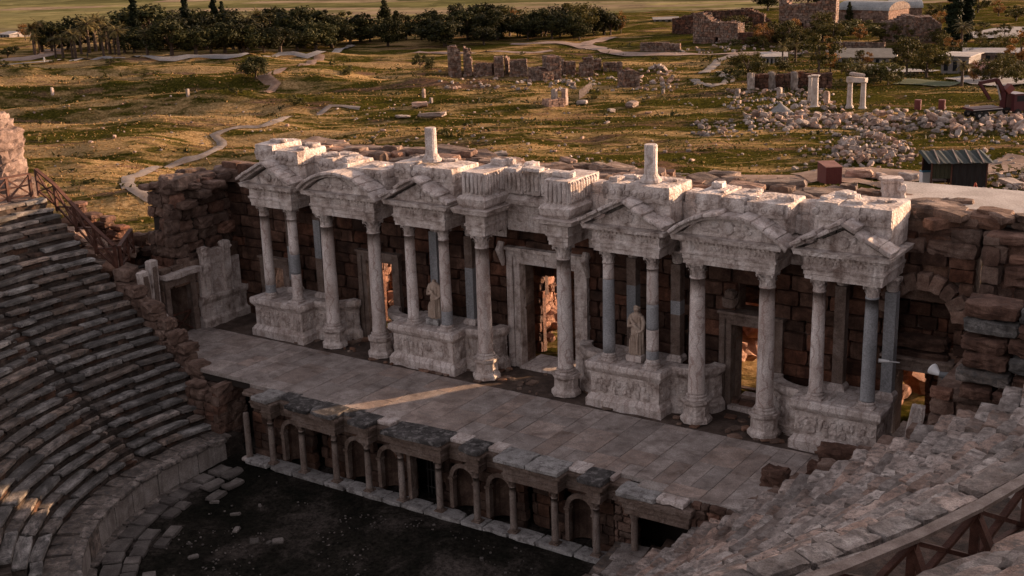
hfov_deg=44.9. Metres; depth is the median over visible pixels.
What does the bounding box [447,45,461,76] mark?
ruined tower
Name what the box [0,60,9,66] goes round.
bush
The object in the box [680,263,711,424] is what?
tall column
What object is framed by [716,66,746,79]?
bush
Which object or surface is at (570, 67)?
ruined pier
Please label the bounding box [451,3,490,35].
pine tree
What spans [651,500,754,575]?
seat row
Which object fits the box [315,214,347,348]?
tall column
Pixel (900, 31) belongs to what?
broadleaf tree
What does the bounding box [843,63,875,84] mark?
bush
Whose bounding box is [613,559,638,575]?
seat row
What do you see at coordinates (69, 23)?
pine tree
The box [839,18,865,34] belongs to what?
broadleaf tree
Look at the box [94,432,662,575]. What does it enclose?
orchestra floor
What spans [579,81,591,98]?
picket fence
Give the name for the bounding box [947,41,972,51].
bush
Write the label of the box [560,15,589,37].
pine tree
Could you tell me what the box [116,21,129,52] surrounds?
palm tree
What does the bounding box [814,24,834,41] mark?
broadleaf tree
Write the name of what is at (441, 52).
path
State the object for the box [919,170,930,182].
white box
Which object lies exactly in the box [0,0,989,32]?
grass field
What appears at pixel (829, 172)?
container
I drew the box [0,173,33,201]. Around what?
railing
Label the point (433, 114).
fallen block
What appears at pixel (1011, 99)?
crane lorry
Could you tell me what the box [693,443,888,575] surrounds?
seat row
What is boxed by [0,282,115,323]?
seat row
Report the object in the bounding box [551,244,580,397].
tall column
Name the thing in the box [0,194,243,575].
seating embankment
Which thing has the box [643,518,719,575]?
seat row
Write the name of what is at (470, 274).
square pier
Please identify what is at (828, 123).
fallen block
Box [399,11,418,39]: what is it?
pine tree
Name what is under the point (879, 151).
fallen block
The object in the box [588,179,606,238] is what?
entablature block
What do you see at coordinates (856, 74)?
lintel fragment
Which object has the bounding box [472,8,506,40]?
pine tree
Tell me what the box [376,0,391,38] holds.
fir tree
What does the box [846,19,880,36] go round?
bush
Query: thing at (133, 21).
cypress tree
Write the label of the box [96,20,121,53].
palm tree
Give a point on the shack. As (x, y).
(965, 167)
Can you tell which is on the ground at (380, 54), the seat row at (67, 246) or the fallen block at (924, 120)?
the fallen block at (924, 120)
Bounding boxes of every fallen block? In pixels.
[395,114,410,117]
[412,101,427,106]
[418,112,446,117]
[494,150,507,156]
[558,156,577,163]
[576,100,587,104]
[607,108,615,112]
[625,100,638,107]
[752,109,760,116]
[759,111,767,117]
[759,463,791,487]
[774,114,782,119]
[787,118,793,123]
[790,104,798,108]
[795,115,802,119]
[796,118,808,126]
[805,459,819,474]
[809,124,821,128]
[811,117,817,123]
[813,111,820,119]
[817,441,856,460]
[825,120,831,126]
[833,118,840,125]
[835,144,843,149]
[836,112,848,119]
[840,150,846,155]
[841,141,849,148]
[844,168,873,178]
[849,145,860,150]
[852,113,857,120]
[857,155,866,163]
[859,144,867,151]
[871,119,882,125]
[875,172,886,180]
[876,110,885,115]
[876,148,882,156]
[878,133,885,139]
[882,120,888,126]
[882,148,887,154]
[883,151,895,158]
[886,109,893,114]
[887,114,895,121]
[891,116,900,120]
[897,111,904,115]
[897,171,918,181]
[898,146,906,151]
[921,117,927,122]
[926,117,935,122]
[929,112,938,117]
[937,116,948,123]
[942,111,951,117]
[948,124,961,131]
[949,117,956,123]
[956,126,965,130]
[986,120,992,128]
[993,123,1002,127]
[995,111,1007,116]
[996,177,1023,185]
[1007,116,1014,122]
[1010,119,1015,125]
[1013,114,1023,120]
[1014,119,1023,125]
[1016,123,1023,133]
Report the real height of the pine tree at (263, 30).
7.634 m
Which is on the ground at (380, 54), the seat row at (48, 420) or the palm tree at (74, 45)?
the palm tree at (74, 45)
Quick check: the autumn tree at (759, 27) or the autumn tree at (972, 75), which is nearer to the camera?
the autumn tree at (972, 75)
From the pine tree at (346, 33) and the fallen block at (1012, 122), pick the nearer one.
the fallen block at (1012, 122)
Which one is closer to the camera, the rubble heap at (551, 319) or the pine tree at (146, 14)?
the rubble heap at (551, 319)
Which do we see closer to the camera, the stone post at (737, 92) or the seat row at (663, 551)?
the seat row at (663, 551)
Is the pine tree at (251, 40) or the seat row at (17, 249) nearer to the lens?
the seat row at (17, 249)
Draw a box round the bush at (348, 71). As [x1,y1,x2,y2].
[341,64,353,74]
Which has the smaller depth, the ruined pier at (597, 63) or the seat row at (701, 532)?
the seat row at (701, 532)
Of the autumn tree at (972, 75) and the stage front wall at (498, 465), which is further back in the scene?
the autumn tree at (972, 75)
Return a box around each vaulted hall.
[838,0,909,23]
[887,0,922,14]
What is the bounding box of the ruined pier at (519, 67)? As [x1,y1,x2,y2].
[509,59,527,76]
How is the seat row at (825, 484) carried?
on the seating embankment at (874, 568)
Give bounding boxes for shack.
[918,148,993,187]
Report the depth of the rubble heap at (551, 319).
55.53 m
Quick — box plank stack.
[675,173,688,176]
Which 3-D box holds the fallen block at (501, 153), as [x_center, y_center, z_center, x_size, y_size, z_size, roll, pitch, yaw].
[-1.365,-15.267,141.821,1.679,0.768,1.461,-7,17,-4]
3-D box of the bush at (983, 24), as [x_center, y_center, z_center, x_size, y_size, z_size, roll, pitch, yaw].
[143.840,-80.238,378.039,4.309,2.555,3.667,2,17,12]
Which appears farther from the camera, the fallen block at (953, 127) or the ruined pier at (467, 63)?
the ruined pier at (467, 63)
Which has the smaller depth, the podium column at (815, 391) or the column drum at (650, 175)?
the podium column at (815, 391)
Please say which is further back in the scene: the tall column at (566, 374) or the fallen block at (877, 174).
the fallen block at (877, 174)
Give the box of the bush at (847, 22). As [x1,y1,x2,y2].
[844,21,864,34]
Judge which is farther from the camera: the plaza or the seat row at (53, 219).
the plaza
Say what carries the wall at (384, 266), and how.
on the ground at (380, 54)
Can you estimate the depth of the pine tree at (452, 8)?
419.31 m
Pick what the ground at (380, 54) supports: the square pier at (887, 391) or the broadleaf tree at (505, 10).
the broadleaf tree at (505, 10)
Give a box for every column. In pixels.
[242,412,254,460]
[256,206,281,298]
[265,418,279,465]
[283,209,308,303]
[296,426,310,473]
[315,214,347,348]
[329,435,342,483]
[361,443,375,492]
[362,219,393,358]
[395,452,409,502]
[400,225,424,325]
[433,462,446,512]
[434,229,458,331]
[470,234,500,380]
[471,472,484,523]
[507,481,520,534]
[549,492,561,546]
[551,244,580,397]
[590,503,603,557]
[597,251,620,361]
[640,257,664,370]
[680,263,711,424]
[747,271,780,438]
[803,279,827,400]
[807,75,811,99]
[809,74,819,106]
[845,82,853,108]
[854,286,880,410]
[858,82,866,108]
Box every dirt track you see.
[741,175,880,187]
[791,153,1023,181]
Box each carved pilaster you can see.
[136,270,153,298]
[145,259,167,315]
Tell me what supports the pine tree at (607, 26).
on the ground at (380, 54)
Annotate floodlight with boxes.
[928,364,948,379]
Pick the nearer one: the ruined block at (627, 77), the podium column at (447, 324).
the podium column at (447, 324)
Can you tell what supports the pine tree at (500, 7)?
on the ground at (380, 54)
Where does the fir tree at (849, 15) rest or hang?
on the ground at (380, 54)
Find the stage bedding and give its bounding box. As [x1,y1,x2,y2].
[181,338,813,510]
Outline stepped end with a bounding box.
[928,293,1023,424]
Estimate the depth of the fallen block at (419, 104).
198.47 m
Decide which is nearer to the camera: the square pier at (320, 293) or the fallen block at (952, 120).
the square pier at (320, 293)
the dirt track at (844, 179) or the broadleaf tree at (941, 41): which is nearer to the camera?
the dirt track at (844, 179)
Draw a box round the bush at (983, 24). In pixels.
[977,21,990,27]
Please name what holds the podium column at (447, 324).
on the podium at (423, 345)
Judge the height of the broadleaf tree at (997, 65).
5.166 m
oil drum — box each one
[914,99,921,109]
[938,99,945,109]
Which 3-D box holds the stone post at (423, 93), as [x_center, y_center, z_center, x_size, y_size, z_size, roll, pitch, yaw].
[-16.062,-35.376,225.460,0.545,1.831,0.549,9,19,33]
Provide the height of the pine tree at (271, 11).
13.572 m
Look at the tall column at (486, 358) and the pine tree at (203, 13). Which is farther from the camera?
the pine tree at (203, 13)
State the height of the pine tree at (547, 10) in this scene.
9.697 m
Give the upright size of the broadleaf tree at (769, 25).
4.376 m
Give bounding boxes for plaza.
[972,27,1023,37]
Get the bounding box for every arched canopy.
[296,151,396,220]
[667,180,805,273]
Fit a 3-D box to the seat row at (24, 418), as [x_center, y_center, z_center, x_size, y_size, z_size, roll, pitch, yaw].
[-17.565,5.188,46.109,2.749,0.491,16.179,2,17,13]
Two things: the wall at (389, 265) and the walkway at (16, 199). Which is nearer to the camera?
the walkway at (16, 199)
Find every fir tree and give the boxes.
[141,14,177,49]
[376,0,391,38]
[388,10,408,39]
[431,10,438,41]
[526,14,537,37]
[844,2,853,20]
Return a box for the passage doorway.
[613,481,734,550]
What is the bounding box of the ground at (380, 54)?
[0,0,1023,423]
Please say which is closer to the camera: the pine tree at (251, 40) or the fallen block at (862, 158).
the fallen block at (862, 158)
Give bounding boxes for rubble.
[33,42,1023,190]
[166,476,532,575]
[294,337,817,453]
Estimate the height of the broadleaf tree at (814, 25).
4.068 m
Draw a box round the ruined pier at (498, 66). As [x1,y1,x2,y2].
[494,56,503,77]
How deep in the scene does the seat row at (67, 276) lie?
52.73 m
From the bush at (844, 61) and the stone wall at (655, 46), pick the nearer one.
the bush at (844, 61)
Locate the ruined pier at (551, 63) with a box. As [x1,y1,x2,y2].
[542,55,561,79]
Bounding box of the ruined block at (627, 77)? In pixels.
[617,67,639,87]
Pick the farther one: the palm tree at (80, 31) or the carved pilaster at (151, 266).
the palm tree at (80, 31)
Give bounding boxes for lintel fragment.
[849,72,864,76]
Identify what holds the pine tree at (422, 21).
on the ground at (380, 54)
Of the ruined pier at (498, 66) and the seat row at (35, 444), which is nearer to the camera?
the seat row at (35, 444)
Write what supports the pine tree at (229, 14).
on the ground at (380, 54)
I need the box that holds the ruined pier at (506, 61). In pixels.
[504,56,509,73]
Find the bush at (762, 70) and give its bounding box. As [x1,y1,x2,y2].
[745,57,770,72]
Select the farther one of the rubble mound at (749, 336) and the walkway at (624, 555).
the rubble mound at (749, 336)
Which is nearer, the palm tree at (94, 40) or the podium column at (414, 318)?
the podium column at (414, 318)
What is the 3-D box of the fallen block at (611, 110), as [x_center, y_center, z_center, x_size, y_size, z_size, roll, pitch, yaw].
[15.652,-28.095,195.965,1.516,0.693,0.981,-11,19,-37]
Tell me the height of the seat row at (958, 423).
0.610 m
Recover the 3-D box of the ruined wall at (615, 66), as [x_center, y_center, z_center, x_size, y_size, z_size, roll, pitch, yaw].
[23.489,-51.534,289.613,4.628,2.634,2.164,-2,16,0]
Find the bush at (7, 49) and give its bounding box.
[0,45,19,57]
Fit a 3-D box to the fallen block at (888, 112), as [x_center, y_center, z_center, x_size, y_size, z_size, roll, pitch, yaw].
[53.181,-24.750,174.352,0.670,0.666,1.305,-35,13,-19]
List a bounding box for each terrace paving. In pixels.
[850,64,938,71]
[947,75,1023,85]
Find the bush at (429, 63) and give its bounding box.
[423,56,435,68]
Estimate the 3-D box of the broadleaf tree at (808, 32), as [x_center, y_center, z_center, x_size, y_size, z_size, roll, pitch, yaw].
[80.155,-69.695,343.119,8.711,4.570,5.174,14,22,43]
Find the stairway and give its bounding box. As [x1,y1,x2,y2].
[0,314,137,462]
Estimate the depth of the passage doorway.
39.57 m
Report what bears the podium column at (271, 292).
on the podium at (281, 318)
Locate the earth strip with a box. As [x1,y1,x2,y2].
[213,313,817,455]
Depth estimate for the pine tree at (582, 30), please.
381.13 m
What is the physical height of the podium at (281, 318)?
1.939 m
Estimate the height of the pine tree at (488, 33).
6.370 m
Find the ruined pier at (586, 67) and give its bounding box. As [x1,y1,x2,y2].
[579,55,593,76]
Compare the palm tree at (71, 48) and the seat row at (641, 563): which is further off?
the palm tree at (71, 48)
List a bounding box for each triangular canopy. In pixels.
[235,138,325,209]
[378,154,478,230]
[577,174,691,258]
[789,190,914,287]
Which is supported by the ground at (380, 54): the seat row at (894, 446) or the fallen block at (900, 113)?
the fallen block at (900, 113)
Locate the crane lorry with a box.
[962,78,1023,119]
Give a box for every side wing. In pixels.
[138,164,250,330]
[978,230,1023,299]
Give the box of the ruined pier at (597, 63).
[593,58,601,69]
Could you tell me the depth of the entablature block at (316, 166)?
54.13 m
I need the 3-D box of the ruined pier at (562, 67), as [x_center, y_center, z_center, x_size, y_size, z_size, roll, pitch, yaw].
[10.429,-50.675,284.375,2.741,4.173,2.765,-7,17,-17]
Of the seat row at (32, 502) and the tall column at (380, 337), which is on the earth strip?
the tall column at (380, 337)
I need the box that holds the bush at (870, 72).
[863,66,895,84]
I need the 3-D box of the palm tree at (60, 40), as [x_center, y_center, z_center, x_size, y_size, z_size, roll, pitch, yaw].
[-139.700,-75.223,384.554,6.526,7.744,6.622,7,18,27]
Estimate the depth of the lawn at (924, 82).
225.85 m
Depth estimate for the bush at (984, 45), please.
302.69 m
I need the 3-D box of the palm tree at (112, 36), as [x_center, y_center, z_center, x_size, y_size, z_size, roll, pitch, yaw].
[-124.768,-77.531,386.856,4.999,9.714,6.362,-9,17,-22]
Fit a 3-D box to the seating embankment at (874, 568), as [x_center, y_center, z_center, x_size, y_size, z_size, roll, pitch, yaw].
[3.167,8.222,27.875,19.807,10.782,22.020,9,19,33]
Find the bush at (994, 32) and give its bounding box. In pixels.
[987,30,999,34]
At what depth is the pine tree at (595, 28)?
397.04 m
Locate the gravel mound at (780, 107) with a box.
[771,103,793,115]
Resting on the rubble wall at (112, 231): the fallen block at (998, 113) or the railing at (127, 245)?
the railing at (127, 245)
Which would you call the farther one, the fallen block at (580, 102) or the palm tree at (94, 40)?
the palm tree at (94, 40)
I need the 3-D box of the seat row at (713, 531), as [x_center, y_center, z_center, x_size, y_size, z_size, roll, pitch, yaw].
[2.486,8.450,34.224,13.700,0.593,2.179,-15,20,-37]
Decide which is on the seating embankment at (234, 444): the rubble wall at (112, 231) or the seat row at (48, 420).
the seat row at (48, 420)
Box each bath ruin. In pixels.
[672,8,765,33]
[693,12,744,43]
[779,0,838,28]
[881,13,941,41]
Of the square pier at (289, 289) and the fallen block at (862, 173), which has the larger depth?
the fallen block at (862, 173)
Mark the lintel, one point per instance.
(855, 79)
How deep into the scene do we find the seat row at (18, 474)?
48.04 m
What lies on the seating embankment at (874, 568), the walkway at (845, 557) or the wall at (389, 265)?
the walkway at (845, 557)
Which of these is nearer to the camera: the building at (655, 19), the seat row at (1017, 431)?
the seat row at (1017, 431)
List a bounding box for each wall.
[61,200,152,282]
[69,437,226,575]
[112,265,247,442]
[185,378,245,433]
[221,136,1023,436]
[242,388,633,563]
[382,263,391,322]
[385,264,392,291]
[388,264,392,289]
[473,63,493,75]
[533,265,575,357]
[546,276,556,332]
[583,541,622,575]
[602,61,622,70]
[640,42,680,51]
[738,32,794,43]
[741,284,777,391]
[748,422,926,498]
[755,71,832,89]
[832,41,885,47]
[898,298,952,413]
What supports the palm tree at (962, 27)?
on the ground at (380, 54)
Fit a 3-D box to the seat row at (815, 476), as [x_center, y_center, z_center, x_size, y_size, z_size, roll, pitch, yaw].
[3.769,7.259,31.382,15.380,0.619,2.334,-14,20,-36]
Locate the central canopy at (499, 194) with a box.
[450,157,598,246]
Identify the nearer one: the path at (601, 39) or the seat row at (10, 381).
the seat row at (10, 381)
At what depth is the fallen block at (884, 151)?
129.24 m
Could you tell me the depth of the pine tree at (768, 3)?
523.68 m
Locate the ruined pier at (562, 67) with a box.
[561,58,564,73]
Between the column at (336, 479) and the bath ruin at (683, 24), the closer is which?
the column at (336, 479)
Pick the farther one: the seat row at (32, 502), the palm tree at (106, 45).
the palm tree at (106, 45)
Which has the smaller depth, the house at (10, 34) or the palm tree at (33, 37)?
the palm tree at (33, 37)
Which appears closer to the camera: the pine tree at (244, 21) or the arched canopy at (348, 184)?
the arched canopy at (348, 184)
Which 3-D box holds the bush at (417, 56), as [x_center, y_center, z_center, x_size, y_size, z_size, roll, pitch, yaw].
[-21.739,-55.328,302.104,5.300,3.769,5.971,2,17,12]
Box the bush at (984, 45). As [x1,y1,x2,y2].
[980,39,1001,47]
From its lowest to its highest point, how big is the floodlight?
1.184 m
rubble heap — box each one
[387,287,393,308]
[546,305,556,341]
[742,341,747,361]
[901,384,910,404]
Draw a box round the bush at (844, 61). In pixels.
[832,57,854,73]
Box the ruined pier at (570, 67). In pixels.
[564,61,575,74]
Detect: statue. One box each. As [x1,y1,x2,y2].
[426,279,441,325]
[626,305,645,362]
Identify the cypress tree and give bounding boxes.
[126,0,145,49]
[179,0,193,50]
[208,0,220,47]
[218,1,228,46]
[943,0,965,42]
[960,0,975,41]
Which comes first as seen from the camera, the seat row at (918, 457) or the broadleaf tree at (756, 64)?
the seat row at (918, 457)
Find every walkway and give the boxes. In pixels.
[0,193,35,204]
[43,431,230,575]
[592,543,649,575]
[795,493,1021,575]
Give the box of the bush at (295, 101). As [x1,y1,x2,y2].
[285,94,306,105]
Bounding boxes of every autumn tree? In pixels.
[16,23,30,39]
[617,10,625,33]
[753,23,774,45]
[787,18,801,25]
[824,34,840,71]
[852,23,867,39]
[860,51,873,63]
[932,11,946,25]
[944,37,961,51]
[967,59,980,80]
[991,0,1006,15]
[1003,29,1023,63]
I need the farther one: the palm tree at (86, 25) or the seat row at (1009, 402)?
the palm tree at (86, 25)
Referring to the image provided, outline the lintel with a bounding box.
[846,76,867,82]
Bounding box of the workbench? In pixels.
[932,179,946,184]
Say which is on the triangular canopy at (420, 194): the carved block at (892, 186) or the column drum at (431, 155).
the column drum at (431, 155)
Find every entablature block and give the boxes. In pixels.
[314,154,321,173]
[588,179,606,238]
[679,187,702,249]
[791,199,817,264]
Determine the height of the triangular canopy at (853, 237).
2.719 m
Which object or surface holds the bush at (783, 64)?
on the ground at (380, 54)
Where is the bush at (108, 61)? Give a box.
[105,58,116,63]
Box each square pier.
[284,212,304,291]
[310,206,324,298]
[428,229,439,283]
[461,224,477,325]
[623,255,639,352]
[666,249,686,362]
[827,282,849,391]
[875,276,902,400]
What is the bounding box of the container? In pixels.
[817,160,842,183]
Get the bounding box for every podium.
[249,286,363,345]
[387,305,510,376]
[579,339,725,419]
[773,373,896,452]
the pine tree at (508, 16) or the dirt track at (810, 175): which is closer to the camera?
the dirt track at (810, 175)
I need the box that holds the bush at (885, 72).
[869,59,905,84]
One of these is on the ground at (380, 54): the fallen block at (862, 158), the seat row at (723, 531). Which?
the fallen block at (862, 158)
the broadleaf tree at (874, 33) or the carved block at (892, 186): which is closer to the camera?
the carved block at (892, 186)
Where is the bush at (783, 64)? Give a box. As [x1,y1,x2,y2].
[773,56,792,70]
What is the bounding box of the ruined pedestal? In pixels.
[542,97,564,106]
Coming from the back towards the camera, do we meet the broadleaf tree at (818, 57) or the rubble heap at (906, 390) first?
the broadleaf tree at (818, 57)
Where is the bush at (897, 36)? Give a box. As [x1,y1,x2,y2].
[892,34,914,42]
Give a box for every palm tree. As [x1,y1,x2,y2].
[20,22,41,53]
[25,33,39,54]
[26,16,48,51]
[35,33,41,52]
[46,34,58,57]
[53,34,66,57]
[60,25,77,57]
[64,29,82,58]
[71,24,87,53]
[76,16,96,52]
[80,12,106,50]
[89,13,112,50]
[94,30,109,55]
[95,20,112,49]
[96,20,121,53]
[105,24,118,54]
[106,24,128,55]
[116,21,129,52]
[134,27,151,54]
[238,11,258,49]
[245,7,268,47]
[777,42,789,59]
[789,38,804,60]
[855,59,866,71]
[951,18,973,47]
[953,59,974,85]
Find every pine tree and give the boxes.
[26,20,75,50]
[45,14,97,49]
[60,22,96,47]
[103,3,196,40]
[110,27,147,52]
[139,18,208,55]
[163,9,180,18]
[164,13,216,51]
[166,10,180,47]
[169,26,222,54]
[187,28,231,53]
[190,8,220,49]
[202,21,246,52]
[206,6,246,49]
[217,17,263,50]
[226,22,273,52]
[235,55,269,78]
[250,5,285,28]
[250,26,285,52]
[258,26,307,51]
[272,6,325,48]
[275,18,320,50]
[284,20,341,50]
[290,5,334,46]
[319,15,356,47]
[340,21,373,44]
[345,12,375,41]
[355,15,384,41]
[369,16,414,46]
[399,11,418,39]
[405,8,434,39]
[407,19,461,45]
[424,12,466,38]
[443,3,464,36]
[448,9,482,39]
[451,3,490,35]
[465,2,497,15]
[466,25,502,44]
[468,17,514,34]
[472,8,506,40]
[475,11,523,39]
[496,4,516,31]
[510,18,543,39]
[511,14,526,36]
[520,13,547,36]
[529,9,550,36]
[529,15,572,38]
[533,7,560,35]
[544,12,563,36]
[547,3,592,34]
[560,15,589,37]
[562,12,592,39]
[563,4,606,24]
[586,9,619,34]
[589,19,603,35]
[599,14,628,34]
[752,0,778,10]
[793,0,819,2]
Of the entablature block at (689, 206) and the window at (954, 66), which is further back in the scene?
the window at (954, 66)
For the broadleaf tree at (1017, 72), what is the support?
on the ground at (380, 54)
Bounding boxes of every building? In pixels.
[652,16,678,21]
[834,48,897,62]
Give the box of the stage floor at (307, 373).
[173,327,818,509]
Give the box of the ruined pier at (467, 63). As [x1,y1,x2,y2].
[463,46,472,75]
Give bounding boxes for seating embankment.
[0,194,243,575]
[600,497,1023,575]
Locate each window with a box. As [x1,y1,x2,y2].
[953,60,956,70]
[1017,96,1023,101]
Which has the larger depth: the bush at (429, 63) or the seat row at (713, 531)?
the bush at (429, 63)
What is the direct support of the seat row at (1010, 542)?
on the seating embankment at (874, 568)
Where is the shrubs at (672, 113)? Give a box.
[0,39,1023,194]
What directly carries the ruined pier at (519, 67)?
on the ground at (380, 54)
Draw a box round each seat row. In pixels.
[0,197,46,213]
[0,207,53,222]
[0,213,61,233]
[0,223,67,244]
[0,232,74,257]
[0,240,80,265]
[0,249,87,276]
[0,257,94,290]
[0,264,102,300]
[0,273,109,312]
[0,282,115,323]
[0,291,122,340]
[0,300,130,349]
[0,309,136,363]
[0,317,143,376]
[0,327,152,391]
[0,336,158,405]
[0,345,165,422]
[0,353,172,439]
[0,362,179,457]
[0,372,188,479]
[0,382,186,499]
[0,393,188,543]
[0,405,197,568]
[12,414,204,575]
[27,423,210,575]
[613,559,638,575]
[621,548,660,575]
[634,547,670,575]
[637,526,698,575]
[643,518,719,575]
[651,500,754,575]
[657,509,736,572]
[663,490,777,575]
[665,479,794,575]
[666,473,809,575]
[682,460,848,575]
[689,449,867,575]
[689,469,827,572]
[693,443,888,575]
[699,416,1023,575]
[701,414,955,574]
[701,437,908,573]
[706,386,1022,573]
[707,442,1023,575]
[721,452,1023,575]
[722,409,975,567]
[726,402,997,568]
[726,423,934,563]
[754,385,1023,561]
[808,434,1023,545]
[917,531,1023,575]
[952,545,1023,575]
[954,551,1009,573]
[980,554,1023,575]
[994,563,1023,575]
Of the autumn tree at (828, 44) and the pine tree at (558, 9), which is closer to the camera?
the autumn tree at (828, 44)
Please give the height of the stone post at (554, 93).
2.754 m
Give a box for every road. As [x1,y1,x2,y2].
[4,45,353,64]
[511,41,800,55]
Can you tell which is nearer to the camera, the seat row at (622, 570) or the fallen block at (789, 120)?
the seat row at (622, 570)
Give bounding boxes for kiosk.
[760,52,787,63]
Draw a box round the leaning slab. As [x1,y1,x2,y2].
[904,403,928,437]
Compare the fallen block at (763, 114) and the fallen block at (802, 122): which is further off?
the fallen block at (763, 114)
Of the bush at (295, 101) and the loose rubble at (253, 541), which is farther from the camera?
the bush at (295, 101)
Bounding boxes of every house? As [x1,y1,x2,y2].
[0,31,19,36]
[938,51,984,73]
[962,48,1023,64]
[970,62,996,75]
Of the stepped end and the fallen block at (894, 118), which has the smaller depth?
the stepped end
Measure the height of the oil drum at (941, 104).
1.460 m
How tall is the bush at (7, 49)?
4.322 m
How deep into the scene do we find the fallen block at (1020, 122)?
153.84 m
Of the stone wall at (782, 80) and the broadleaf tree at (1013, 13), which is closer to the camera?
the stone wall at (782, 80)
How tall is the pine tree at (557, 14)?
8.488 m
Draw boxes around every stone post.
[422,89,425,97]
[551,89,557,98]
[561,88,567,105]
[735,89,740,96]
[747,73,754,89]
[768,71,775,88]
[776,87,782,95]
[790,71,797,89]
[823,91,829,103]
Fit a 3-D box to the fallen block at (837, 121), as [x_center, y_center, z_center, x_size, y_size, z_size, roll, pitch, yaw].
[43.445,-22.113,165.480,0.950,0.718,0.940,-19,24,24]
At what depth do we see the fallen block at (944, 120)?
160.66 m
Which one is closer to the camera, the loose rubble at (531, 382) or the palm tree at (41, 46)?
the loose rubble at (531, 382)
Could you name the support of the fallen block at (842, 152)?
on the fallen block
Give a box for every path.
[1,49,64,60]
[119,104,360,201]
[257,53,324,92]
[413,50,552,53]
[580,37,618,45]
[690,71,734,86]
[698,55,736,72]
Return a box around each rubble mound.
[742,302,758,360]
[903,370,925,394]
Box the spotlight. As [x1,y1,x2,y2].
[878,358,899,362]
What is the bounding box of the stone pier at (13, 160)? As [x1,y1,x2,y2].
[0,111,37,197]
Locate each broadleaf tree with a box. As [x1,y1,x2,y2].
[329,11,352,41]
[497,6,531,35]
[561,2,599,37]
[721,15,752,31]
[721,51,766,74]
[744,37,755,46]
[749,35,767,46]
[758,38,769,47]
[763,21,780,31]
[766,31,786,43]
[773,20,802,40]
[774,37,802,59]
[782,29,809,43]
[796,28,812,43]
[798,32,846,72]
[809,11,835,25]
[809,23,821,32]
[813,23,847,40]
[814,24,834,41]
[831,23,847,39]
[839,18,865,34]
[842,63,854,74]
[853,50,867,61]
[870,28,882,40]
[872,21,903,40]
[892,36,923,74]
[897,25,914,34]
[905,43,952,77]
[923,3,947,20]
[923,28,951,44]
[935,34,950,46]
[960,64,977,74]
[973,28,987,37]
[973,36,989,46]
[973,58,1006,79]
[974,0,991,12]
[986,55,1019,78]
[989,33,1019,47]
[994,52,1018,62]
[996,23,1013,33]
[1003,5,1023,20]
[1003,64,1023,84]
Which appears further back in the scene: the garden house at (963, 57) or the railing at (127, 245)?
the garden house at (963, 57)
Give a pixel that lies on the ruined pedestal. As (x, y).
(557, 102)
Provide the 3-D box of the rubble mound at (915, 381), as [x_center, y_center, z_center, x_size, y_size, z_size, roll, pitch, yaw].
[15.782,2.326,48.663,2.640,3.268,2.659,9,19,33]
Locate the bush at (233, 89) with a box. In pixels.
[229,87,242,94]
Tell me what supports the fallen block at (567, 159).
on the ground at (380, 54)
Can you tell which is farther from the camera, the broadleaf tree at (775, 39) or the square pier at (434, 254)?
the broadleaf tree at (775, 39)
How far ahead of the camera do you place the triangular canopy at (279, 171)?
53.95 m
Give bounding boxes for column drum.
[422,127,441,162]
[640,143,661,183]
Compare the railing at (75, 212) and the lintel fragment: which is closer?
the railing at (75, 212)
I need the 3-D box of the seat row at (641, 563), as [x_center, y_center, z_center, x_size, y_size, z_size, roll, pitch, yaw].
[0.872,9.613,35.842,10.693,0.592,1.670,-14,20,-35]
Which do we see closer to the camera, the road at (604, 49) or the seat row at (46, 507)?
the seat row at (46, 507)
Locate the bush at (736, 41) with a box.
[727,38,742,46]
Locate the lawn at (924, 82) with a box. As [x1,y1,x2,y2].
[893,78,965,85]
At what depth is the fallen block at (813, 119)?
165.98 m
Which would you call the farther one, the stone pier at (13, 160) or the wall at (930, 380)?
the stone pier at (13, 160)
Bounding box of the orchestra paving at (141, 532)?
[99,464,244,575]
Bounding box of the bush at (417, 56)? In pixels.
[411,53,430,65]
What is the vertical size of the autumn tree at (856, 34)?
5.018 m
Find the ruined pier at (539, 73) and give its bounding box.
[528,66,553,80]
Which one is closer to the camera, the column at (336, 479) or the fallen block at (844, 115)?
the column at (336, 479)
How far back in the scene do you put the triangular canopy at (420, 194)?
49.44 m
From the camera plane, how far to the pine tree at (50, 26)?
401.31 m
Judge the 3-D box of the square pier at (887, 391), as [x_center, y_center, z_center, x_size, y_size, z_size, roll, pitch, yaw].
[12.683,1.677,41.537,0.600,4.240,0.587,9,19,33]
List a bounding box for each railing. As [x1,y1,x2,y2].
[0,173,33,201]
[34,168,118,268]
[117,228,134,266]
[800,473,1023,575]
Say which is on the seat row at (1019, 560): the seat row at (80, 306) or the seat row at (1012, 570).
the seat row at (1012, 570)
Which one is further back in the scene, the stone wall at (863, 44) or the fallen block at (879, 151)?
the stone wall at (863, 44)
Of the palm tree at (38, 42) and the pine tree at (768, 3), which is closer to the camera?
the palm tree at (38, 42)
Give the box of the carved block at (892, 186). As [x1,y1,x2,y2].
[879,175,905,197]
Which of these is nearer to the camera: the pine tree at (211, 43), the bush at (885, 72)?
the bush at (885, 72)
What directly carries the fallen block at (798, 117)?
on the ground at (380, 54)

